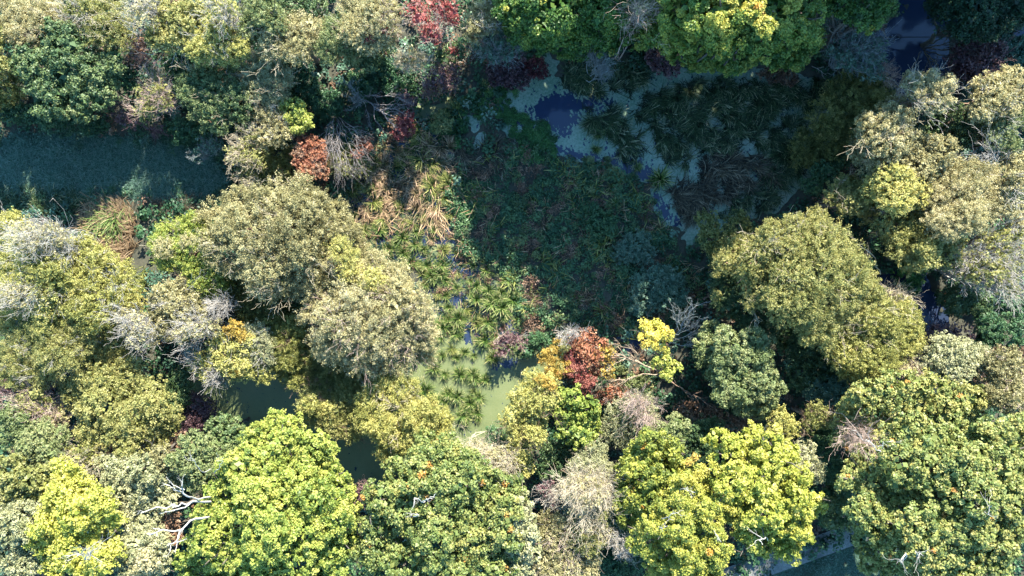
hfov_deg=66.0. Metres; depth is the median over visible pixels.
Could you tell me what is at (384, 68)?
shrub
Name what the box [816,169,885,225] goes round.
broadleaf tree
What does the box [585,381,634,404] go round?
shrub
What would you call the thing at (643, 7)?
bare shrub
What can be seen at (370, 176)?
sedge tussock
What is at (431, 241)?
sedge tussock
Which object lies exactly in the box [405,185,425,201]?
sedge tussock
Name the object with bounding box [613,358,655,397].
shrub
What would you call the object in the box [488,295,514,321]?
sedge tussock
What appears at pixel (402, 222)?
sedge tussock
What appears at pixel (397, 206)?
sedge tussock
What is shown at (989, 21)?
broadleaf tree
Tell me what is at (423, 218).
sedge tussock
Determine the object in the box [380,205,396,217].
sedge tussock
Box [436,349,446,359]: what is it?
sedge tussock
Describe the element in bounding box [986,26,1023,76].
shrub
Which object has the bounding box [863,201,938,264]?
broadleaf tree
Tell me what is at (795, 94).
reeds
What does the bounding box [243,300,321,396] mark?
broadleaf tree
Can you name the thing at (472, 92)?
undergrowth
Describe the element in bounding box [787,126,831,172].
shrub
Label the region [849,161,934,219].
broadleaf tree
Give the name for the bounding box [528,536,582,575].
shrub
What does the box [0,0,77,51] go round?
willow tree
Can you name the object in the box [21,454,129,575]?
broadleaf tree
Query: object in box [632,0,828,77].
oak tree
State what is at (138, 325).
bare shrub
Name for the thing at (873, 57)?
willow tree
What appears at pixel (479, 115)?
watercress
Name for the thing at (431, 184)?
sedge tussock
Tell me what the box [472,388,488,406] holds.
sedge tussock
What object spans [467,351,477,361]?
sedge tussock
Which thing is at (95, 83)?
broadleaf tree
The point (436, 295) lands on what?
sedge tussock
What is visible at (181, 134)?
shrub
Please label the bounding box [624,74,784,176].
reeds
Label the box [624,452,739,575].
oak tree
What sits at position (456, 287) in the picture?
sedge tussock
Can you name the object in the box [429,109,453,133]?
shrub
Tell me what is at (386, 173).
sedge tussock
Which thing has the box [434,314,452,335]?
sedge tussock
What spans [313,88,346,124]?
shrub
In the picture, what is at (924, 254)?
broadleaf tree
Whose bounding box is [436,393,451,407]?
sedge tussock
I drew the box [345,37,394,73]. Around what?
broadleaf tree
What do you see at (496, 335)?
sedge tussock
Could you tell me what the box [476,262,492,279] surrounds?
sedge tussock
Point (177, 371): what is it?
broadleaf tree
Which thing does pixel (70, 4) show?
bare shrub
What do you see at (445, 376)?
sedge tussock
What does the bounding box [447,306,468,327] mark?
sedge tussock
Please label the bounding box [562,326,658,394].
fallen tree
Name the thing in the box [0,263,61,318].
bare shrub
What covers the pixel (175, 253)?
willow tree
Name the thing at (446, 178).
sedge tussock
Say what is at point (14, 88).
shrub
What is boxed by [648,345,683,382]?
broadleaf tree
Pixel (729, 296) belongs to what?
broadleaf tree
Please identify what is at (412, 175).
sedge tussock
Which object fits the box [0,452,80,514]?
broadleaf tree
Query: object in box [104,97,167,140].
bare shrub
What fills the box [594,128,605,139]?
sedge tussock
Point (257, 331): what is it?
broadleaf tree
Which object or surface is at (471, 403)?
sedge tussock
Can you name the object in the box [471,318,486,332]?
sedge tussock
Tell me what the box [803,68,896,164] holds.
broadleaf tree
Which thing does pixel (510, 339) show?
bare shrub
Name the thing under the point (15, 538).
broadleaf tree
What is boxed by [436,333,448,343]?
sedge tussock
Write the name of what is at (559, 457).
shrub
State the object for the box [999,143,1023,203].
broadleaf tree
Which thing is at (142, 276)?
sedge
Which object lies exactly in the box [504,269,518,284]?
sedge tussock
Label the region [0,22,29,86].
broadleaf tree
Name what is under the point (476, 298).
sedge tussock
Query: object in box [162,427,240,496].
broadleaf tree
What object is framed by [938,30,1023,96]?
broadleaf tree
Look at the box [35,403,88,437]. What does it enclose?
bare shrub
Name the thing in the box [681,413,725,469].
broadleaf tree
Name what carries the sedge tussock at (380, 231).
on the pond water at (556, 107)
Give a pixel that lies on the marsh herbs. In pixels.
(477, 308)
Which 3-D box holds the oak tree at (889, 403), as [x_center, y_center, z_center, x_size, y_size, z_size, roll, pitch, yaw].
[24.550,7.526,49.718,10.510,9.118,5.811,0,90,0]
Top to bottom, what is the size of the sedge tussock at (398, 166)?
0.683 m
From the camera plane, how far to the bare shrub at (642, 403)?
47.89 m
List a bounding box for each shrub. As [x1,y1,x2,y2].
[0,61,28,122]
[0,102,65,126]
[0,198,100,263]
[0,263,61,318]
[0,372,60,401]
[0,379,63,422]
[27,228,117,272]
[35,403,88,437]
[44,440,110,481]
[45,0,104,29]
[49,111,112,138]
[85,294,166,360]
[100,434,149,463]
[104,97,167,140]
[106,0,171,43]
[107,25,156,71]
[117,56,147,88]
[121,56,182,122]
[160,47,197,83]
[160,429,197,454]
[162,301,233,356]
[163,115,215,147]
[172,339,230,395]
[176,390,221,434]
[185,0,252,46]
[185,132,223,163]
[199,284,243,321]
[219,119,246,138]
[222,122,269,187]
[248,134,296,185]
[249,181,293,196]
[273,51,314,83]
[286,77,325,112]
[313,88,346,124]
[324,138,370,180]
[336,79,365,110]
[339,70,377,100]
[346,474,371,509]
[363,49,417,98]
[366,54,395,77]
[384,42,439,84]
[402,82,437,105]
[417,56,464,106]
[428,38,470,69]
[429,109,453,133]
[455,429,523,487]
[468,10,522,71]
[479,420,511,456]
[483,52,532,91]
[492,324,530,359]
[515,330,550,358]
[521,55,551,83]
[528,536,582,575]
[531,477,561,511]
[536,338,574,385]
[536,437,585,480]
[538,456,630,544]
[554,322,588,345]
[564,492,631,550]
[571,199,618,246]
[576,542,602,575]
[580,45,623,84]
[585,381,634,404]
[596,504,644,575]
[597,518,639,569]
[600,0,674,60]
[610,226,657,268]
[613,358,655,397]
[616,381,664,431]
[626,261,693,317]
[644,47,682,80]
[672,396,761,432]
[754,65,800,87]
[769,432,827,484]
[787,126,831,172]
[791,398,836,443]
[798,148,851,194]
[799,428,853,528]
[822,399,902,469]
[866,278,926,310]
[876,59,901,89]
[876,354,938,385]
[890,262,926,296]
[922,315,975,348]
[934,276,996,318]
[958,206,1023,255]
[967,294,1023,362]
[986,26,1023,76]
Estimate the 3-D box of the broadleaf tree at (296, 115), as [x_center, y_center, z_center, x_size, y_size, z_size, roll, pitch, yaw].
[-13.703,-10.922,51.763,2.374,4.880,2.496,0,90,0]
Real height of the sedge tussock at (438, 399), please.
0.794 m
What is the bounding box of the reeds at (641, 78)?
[607,53,656,96]
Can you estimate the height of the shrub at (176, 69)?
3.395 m
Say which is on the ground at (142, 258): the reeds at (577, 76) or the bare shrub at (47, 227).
the bare shrub at (47, 227)
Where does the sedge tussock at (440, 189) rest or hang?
on the duckweed at (260, 400)
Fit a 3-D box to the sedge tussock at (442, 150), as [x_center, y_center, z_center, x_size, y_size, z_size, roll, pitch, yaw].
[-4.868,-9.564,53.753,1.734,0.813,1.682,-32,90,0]
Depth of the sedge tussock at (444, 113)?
53.69 m
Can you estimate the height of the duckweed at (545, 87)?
0.001 m
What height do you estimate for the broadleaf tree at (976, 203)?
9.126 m
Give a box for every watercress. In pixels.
[427,107,468,149]
[451,170,485,227]
[459,89,499,122]
[493,86,532,129]
[508,119,560,164]
[565,154,639,187]
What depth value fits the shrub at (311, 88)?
51.88 m
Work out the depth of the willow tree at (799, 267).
46.25 m
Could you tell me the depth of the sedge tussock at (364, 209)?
53.81 m
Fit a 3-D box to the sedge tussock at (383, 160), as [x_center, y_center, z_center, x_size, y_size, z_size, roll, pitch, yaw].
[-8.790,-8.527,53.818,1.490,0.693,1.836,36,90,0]
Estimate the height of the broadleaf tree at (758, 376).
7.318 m
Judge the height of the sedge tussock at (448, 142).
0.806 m
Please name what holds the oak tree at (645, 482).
on the ground at (142, 258)
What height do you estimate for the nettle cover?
1.308 m
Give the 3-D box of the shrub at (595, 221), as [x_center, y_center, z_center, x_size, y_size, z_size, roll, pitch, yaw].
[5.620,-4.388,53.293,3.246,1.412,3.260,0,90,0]
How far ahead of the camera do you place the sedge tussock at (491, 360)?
53.89 m
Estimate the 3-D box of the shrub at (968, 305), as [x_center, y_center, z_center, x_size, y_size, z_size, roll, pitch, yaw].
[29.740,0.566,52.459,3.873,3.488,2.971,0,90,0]
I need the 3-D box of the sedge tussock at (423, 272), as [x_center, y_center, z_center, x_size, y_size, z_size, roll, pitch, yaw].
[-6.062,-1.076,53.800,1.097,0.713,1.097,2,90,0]
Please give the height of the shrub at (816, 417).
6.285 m
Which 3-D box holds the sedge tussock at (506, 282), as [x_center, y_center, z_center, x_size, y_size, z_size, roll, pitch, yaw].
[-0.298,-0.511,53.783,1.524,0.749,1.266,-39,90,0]
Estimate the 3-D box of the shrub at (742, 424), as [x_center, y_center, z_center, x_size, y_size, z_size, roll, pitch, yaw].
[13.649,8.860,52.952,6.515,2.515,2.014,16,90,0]
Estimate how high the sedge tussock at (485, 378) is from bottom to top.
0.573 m
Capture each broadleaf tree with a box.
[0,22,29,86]
[0,400,43,451]
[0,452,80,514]
[0,490,54,575]
[6,16,128,124]
[7,414,88,467]
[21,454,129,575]
[56,353,186,461]
[73,0,146,53]
[92,451,184,517]
[113,506,191,575]
[137,407,363,575]
[142,0,207,58]
[142,271,213,351]
[142,437,195,473]
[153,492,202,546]
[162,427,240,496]
[163,358,198,413]
[173,54,260,136]
[178,1,257,72]
[186,318,275,386]
[203,411,250,446]
[210,255,299,333]
[224,50,300,107]
[232,0,296,49]
[238,317,280,375]
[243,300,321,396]
[246,0,294,41]
[249,96,297,151]
[278,96,314,136]
[279,0,328,25]
[289,124,332,182]
[292,349,391,397]
[293,377,366,449]
[308,13,361,70]
[329,0,414,58]
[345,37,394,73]
[398,0,463,50]
[461,0,506,50]
[493,363,564,479]
[500,490,552,575]
[536,507,582,575]
[552,382,603,450]
[565,437,619,499]
[565,507,615,560]
[595,388,668,451]
[633,309,677,378]
[647,411,692,457]
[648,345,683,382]
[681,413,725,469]
[692,319,788,421]
[693,207,754,274]
[700,419,831,566]
[705,269,801,352]
[763,403,801,440]
[784,326,850,397]
[802,372,899,411]
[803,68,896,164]
[808,492,856,532]
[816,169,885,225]
[820,0,898,48]
[836,90,924,182]
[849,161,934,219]
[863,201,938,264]
[873,58,973,132]
[883,222,969,277]
[899,130,963,186]
[910,154,1009,243]
[913,329,1000,389]
[920,0,1023,46]
[920,102,991,153]
[936,64,1023,135]
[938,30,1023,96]
[949,103,1023,154]
[949,339,1023,417]
[989,344,1023,360]
[990,147,1023,232]
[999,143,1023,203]
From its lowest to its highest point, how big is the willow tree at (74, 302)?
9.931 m
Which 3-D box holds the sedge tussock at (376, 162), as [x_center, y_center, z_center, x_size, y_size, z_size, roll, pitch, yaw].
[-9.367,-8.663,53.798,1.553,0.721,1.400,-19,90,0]
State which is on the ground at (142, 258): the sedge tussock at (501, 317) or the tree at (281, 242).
the tree at (281, 242)
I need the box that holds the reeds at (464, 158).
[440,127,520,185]
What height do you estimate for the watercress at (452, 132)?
0.634 m
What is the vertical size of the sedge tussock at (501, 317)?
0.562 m
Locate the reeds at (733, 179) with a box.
[667,146,784,207]
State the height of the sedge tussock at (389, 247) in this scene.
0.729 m
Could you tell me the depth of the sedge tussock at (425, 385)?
53.77 m
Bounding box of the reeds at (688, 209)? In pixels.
[661,174,732,230]
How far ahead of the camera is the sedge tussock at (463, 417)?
53.71 m
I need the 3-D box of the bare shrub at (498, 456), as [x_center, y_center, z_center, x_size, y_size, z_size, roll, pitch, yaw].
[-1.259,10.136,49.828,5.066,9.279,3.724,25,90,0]
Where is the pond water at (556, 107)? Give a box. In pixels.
[134,37,948,477]
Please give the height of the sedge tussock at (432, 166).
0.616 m
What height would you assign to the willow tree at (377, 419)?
7.842 m
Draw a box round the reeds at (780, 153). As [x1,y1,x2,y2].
[758,107,809,200]
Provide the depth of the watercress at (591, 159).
53.74 m
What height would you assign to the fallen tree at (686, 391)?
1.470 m
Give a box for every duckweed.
[120,95,557,494]
[463,52,854,245]
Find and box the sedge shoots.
[450,143,708,352]
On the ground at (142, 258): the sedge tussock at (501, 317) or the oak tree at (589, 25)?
the oak tree at (589, 25)
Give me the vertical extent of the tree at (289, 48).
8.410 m
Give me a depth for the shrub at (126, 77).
50.34 m
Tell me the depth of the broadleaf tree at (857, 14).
44.29 m
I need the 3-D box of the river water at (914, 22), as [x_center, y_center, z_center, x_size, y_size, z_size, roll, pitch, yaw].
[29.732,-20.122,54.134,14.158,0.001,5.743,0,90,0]
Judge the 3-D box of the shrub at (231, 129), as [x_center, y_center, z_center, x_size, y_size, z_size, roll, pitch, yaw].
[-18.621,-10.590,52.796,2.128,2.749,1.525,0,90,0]
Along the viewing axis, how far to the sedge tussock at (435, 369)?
53.82 m
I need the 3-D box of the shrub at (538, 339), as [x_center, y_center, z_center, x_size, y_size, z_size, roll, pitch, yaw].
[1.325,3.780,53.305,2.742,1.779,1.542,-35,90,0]
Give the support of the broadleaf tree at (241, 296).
on the ground at (142, 258)
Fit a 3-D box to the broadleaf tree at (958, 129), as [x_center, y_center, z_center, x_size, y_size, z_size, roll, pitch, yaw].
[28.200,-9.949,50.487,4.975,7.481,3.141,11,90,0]
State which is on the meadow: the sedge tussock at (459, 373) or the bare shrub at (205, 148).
the bare shrub at (205, 148)
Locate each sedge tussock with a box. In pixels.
[346,184,359,199]
[352,177,362,189]
[358,204,370,214]
[360,164,379,184]
[360,180,378,197]
[361,159,373,177]
[361,214,373,229]
[362,223,372,237]
[364,193,384,212]
[365,152,382,171]
[367,175,379,192]
[368,223,387,238]
[369,171,389,187]
[372,199,393,217]
[373,150,391,172]
[373,178,395,199]
[373,210,391,231]
[375,161,400,182]
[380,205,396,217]
[382,241,396,255]
[383,193,404,206]
[385,156,406,172]
[390,237,400,252]
[393,154,406,164]
[393,199,409,213]
[393,227,414,245]
[395,216,407,228]
[396,244,411,261]
[398,177,405,188]
[400,253,422,270]
[401,145,419,159]
[401,159,418,177]
[403,216,419,229]
[404,168,420,183]
[404,198,424,213]
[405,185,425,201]
[406,138,420,151]
[406,237,423,253]
[407,119,434,146]
[407,146,431,171]
[410,130,435,151]
[410,225,425,239]
[414,131,442,155]
[414,166,426,179]
[414,259,424,271]
[415,265,429,279]
[416,210,426,220]
[417,377,437,401]
[418,243,429,255]
[418,259,434,271]
[419,171,445,197]
[420,282,430,289]
[421,122,432,137]
[421,264,441,286]
[422,155,442,175]
[425,362,444,376]
[426,198,443,220]
[426,234,435,247]
[428,135,454,161]
[428,224,439,237]
[428,262,451,284]
[431,290,444,299]
[431,391,444,407]
[432,107,452,122]
[433,240,451,258]
[433,254,449,274]
[434,191,452,207]
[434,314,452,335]
[435,168,456,192]
[435,183,448,195]
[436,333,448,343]
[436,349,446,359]
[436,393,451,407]
[437,275,453,288]
[438,289,454,303]
[439,384,457,400]
[440,134,454,155]
[440,368,451,381]
[441,343,457,355]
[442,311,456,327]
[443,209,455,220]
[444,304,453,312]
[446,96,463,117]
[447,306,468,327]
[447,387,467,406]
[448,326,464,342]
[449,365,467,383]
[451,281,461,293]
[451,354,460,361]
[452,246,460,256]
[452,319,467,336]
[454,406,473,428]
[458,346,471,357]
[459,403,473,415]
[460,302,473,317]
[461,366,480,384]
[462,394,478,413]
[465,277,474,285]
[466,370,483,387]
[467,290,484,310]
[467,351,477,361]
[467,388,479,397]
[468,257,478,270]
[468,312,485,330]
[469,279,483,293]
[470,406,484,419]
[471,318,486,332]
[471,329,493,353]
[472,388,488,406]
[475,311,499,333]
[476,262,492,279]
[478,79,491,92]
[478,293,499,316]
[478,371,491,387]
[479,282,496,298]
[484,349,502,367]
[484,351,499,365]
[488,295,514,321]
[489,289,506,305]
[490,331,500,340]
[496,273,517,290]
[496,284,507,296]
[498,286,524,315]
[499,313,511,323]
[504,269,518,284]
[510,313,524,327]
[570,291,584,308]
[589,143,602,155]
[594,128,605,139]
[605,182,618,194]
[631,160,642,172]
[644,163,675,194]
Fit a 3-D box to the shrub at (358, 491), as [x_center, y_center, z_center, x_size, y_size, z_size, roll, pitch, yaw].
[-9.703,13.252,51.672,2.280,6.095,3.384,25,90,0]
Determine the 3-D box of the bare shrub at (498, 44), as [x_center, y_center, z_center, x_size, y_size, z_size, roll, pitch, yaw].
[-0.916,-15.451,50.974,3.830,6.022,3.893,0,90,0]
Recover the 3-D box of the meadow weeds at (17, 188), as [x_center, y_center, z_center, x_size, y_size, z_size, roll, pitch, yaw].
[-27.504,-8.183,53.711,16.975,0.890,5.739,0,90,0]
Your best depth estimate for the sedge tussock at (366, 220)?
53.88 m
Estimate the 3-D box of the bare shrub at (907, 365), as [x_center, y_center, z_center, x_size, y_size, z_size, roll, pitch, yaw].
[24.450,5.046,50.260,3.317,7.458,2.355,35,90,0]
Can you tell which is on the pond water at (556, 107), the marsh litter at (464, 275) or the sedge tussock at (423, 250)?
the sedge tussock at (423, 250)
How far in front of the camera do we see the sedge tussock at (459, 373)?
53.86 m
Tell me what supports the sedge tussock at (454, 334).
on the pond water at (556, 107)
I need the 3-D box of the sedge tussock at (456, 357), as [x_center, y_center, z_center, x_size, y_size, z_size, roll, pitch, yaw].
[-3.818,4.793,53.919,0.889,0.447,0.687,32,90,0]
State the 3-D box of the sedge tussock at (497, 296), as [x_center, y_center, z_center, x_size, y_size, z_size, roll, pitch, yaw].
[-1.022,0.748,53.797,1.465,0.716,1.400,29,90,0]
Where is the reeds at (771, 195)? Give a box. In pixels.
[718,183,785,228]
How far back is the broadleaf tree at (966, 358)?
47.79 m
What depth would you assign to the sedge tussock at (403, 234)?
53.81 m
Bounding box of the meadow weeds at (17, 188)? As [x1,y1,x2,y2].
[2,129,231,209]
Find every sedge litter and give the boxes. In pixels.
[353,137,517,348]
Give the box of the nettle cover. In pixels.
[447,145,705,340]
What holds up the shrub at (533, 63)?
on the ground at (142, 258)
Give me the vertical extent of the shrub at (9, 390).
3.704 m
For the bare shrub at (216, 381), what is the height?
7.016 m
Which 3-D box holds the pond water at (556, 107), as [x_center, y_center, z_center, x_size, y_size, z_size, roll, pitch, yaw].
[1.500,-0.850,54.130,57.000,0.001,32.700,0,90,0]
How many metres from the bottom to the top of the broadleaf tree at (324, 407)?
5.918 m
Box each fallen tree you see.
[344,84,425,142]
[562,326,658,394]
[668,380,717,416]
[898,33,988,81]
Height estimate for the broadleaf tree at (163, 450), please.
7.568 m
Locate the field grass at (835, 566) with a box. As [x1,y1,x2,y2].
[771,542,914,575]
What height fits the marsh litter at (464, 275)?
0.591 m
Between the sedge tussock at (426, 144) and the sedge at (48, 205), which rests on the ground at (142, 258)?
the sedge at (48, 205)
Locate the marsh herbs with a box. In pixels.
[349,134,508,348]
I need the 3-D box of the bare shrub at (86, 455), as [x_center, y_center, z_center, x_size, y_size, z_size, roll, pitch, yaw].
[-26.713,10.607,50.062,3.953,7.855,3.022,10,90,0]
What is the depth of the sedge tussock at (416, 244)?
53.84 m
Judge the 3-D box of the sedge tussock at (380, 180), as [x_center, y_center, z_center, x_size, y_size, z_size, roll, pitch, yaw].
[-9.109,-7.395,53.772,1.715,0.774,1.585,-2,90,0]
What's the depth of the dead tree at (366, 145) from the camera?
50.87 m
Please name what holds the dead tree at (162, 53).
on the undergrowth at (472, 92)
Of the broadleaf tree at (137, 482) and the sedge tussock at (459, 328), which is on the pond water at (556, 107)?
the sedge tussock at (459, 328)
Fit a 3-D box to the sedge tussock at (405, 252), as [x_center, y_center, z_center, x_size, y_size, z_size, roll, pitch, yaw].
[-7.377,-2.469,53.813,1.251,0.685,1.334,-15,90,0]
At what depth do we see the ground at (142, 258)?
53.94 m
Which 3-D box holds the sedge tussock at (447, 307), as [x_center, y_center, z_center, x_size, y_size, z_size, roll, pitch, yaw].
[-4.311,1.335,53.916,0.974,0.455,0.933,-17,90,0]
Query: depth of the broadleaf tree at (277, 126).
49.87 m
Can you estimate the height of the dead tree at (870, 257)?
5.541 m
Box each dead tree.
[123,38,190,71]
[314,116,376,196]
[668,296,712,345]
[848,229,880,274]
[956,112,1015,165]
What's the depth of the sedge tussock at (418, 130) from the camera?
53.61 m
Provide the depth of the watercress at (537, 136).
53.89 m
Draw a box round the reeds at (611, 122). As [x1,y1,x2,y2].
[578,100,651,173]
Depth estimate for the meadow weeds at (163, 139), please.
53.63 m
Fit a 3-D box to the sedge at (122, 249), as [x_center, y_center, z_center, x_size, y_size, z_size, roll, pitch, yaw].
[-27.613,-4.046,53.435,4.975,1.142,5.624,0,90,0]
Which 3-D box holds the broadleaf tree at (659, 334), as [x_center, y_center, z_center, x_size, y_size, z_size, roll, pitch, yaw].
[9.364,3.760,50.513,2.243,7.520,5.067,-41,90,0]
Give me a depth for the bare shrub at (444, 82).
50.65 m
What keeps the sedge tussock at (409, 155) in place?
in the pond water at (556, 107)
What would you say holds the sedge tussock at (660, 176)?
in the pond water at (556, 107)
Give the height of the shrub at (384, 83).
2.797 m
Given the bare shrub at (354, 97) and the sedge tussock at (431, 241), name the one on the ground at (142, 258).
the bare shrub at (354, 97)
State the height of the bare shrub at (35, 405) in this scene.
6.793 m
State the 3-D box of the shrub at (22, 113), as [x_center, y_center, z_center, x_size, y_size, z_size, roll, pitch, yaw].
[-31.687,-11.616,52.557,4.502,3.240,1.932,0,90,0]
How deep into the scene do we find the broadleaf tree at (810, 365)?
50.98 m
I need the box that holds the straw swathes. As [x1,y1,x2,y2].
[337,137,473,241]
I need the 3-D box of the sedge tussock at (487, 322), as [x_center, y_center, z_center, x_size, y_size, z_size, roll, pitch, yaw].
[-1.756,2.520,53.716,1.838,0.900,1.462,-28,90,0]
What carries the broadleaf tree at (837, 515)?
on the ground at (142, 258)
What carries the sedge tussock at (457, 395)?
in the pond water at (556, 107)
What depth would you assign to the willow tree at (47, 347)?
48.42 m
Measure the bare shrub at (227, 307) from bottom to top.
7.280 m
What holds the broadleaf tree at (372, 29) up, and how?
on the ground at (142, 258)
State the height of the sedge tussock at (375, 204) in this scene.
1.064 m
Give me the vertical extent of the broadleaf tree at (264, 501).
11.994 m
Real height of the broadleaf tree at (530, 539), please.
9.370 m
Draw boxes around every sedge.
[0,180,92,221]
[72,190,139,262]
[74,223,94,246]
[78,194,132,241]
[124,265,153,300]
[150,189,220,223]
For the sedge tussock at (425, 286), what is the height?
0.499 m
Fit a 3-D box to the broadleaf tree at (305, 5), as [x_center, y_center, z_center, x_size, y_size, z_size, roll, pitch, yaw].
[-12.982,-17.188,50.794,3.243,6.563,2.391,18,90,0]
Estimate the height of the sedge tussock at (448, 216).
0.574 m
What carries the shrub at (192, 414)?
on the ground at (142, 258)
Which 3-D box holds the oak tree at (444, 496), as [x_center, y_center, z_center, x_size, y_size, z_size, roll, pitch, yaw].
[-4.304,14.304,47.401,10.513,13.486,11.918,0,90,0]
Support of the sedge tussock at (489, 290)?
on the pond water at (556, 107)
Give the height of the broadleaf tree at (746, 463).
11.348 m
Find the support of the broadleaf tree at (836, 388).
on the ground at (142, 258)
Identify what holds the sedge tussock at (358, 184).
in the pond water at (556, 107)
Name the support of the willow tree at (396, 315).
on the ground at (142, 258)
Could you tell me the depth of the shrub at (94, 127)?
51.99 m
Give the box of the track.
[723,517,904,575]
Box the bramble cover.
[442,140,704,348]
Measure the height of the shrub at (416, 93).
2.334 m
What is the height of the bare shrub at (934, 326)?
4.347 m
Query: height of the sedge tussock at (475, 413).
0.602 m
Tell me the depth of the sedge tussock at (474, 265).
53.95 m
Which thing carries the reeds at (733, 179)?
in the pond water at (556, 107)
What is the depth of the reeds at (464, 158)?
53.68 m
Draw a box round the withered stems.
[448,162,709,350]
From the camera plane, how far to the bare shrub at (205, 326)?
47.78 m
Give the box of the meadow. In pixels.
[0,132,229,211]
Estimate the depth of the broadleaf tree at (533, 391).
48.73 m
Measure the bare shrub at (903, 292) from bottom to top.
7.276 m
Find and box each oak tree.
[349,427,527,575]
[490,0,644,62]
[612,424,684,533]
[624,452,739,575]
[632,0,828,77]
[828,367,990,459]
[834,410,1023,575]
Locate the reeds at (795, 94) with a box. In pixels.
[749,73,838,121]
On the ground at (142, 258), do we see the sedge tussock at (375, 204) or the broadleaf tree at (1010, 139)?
the broadleaf tree at (1010, 139)
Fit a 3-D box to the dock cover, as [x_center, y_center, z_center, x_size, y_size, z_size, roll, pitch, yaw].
[4.456,-2.865,53.564,17.123,1.238,13.741,0,90,0]
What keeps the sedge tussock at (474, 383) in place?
on the pond water at (556, 107)
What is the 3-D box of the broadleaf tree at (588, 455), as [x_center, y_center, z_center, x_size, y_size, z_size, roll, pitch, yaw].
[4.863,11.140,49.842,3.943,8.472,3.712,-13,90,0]
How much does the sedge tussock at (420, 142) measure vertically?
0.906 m
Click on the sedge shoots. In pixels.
(599, 244)
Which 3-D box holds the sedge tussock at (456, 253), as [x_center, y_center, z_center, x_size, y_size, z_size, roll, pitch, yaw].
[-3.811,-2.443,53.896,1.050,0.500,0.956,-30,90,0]
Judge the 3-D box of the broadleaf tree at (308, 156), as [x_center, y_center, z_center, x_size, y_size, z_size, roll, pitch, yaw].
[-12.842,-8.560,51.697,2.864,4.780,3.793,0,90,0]
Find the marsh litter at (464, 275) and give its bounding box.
[350,135,514,349]
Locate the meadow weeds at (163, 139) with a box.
[0,132,229,210]
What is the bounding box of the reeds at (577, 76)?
[558,51,611,103]
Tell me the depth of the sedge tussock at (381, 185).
53.63 m
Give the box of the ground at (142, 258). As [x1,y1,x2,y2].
[0,0,1023,575]
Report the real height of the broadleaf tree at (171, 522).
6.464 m
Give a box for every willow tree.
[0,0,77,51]
[0,206,148,339]
[0,296,133,393]
[139,209,233,300]
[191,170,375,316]
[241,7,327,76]
[292,241,442,391]
[347,370,468,463]
[711,203,887,353]
[817,291,931,385]
[819,11,900,84]
[933,223,1023,315]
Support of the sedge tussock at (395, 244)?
in the pond water at (556, 107)
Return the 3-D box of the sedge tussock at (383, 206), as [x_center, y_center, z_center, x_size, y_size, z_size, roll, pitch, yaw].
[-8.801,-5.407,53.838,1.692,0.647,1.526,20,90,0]
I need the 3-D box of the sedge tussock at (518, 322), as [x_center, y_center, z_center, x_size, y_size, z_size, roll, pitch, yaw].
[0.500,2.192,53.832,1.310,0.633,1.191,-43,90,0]
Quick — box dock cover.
[454,145,703,345]
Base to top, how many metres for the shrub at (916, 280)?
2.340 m
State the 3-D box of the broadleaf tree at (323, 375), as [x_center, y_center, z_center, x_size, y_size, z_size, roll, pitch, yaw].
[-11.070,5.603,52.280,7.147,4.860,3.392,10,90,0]
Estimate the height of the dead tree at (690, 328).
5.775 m
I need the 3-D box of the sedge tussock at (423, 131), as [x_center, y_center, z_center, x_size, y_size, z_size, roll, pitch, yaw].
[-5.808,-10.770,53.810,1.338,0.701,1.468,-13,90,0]
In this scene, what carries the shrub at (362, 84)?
on the ground at (142, 258)
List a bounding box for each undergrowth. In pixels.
[0,0,1023,575]
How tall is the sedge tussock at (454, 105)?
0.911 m
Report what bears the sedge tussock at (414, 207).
in the pond water at (556, 107)
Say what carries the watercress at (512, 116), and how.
on the pond water at (556, 107)
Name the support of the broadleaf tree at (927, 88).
on the ground at (142, 258)
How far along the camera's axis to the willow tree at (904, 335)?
47.73 m
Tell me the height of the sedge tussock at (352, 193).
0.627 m
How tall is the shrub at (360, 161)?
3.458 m
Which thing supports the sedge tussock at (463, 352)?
on the pond water at (556, 107)
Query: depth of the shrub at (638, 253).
52.95 m
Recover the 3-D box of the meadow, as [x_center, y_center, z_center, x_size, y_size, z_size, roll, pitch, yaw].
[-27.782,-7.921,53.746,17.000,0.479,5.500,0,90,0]
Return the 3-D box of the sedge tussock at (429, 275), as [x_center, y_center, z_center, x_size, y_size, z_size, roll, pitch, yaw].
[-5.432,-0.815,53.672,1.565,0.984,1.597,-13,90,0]
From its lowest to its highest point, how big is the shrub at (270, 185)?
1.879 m
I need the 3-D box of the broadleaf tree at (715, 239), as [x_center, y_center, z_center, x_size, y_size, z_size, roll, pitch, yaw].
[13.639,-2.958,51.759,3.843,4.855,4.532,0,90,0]
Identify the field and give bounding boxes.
[773,537,901,575]
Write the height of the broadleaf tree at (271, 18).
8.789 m
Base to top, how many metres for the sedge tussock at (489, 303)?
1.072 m
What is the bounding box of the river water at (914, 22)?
[865,0,1023,36]
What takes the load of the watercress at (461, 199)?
on the pond water at (556, 107)
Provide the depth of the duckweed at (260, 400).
54.13 m
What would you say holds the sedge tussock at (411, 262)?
on the pond water at (556, 107)
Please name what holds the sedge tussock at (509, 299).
in the pond water at (556, 107)
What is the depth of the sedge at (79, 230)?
53.50 m

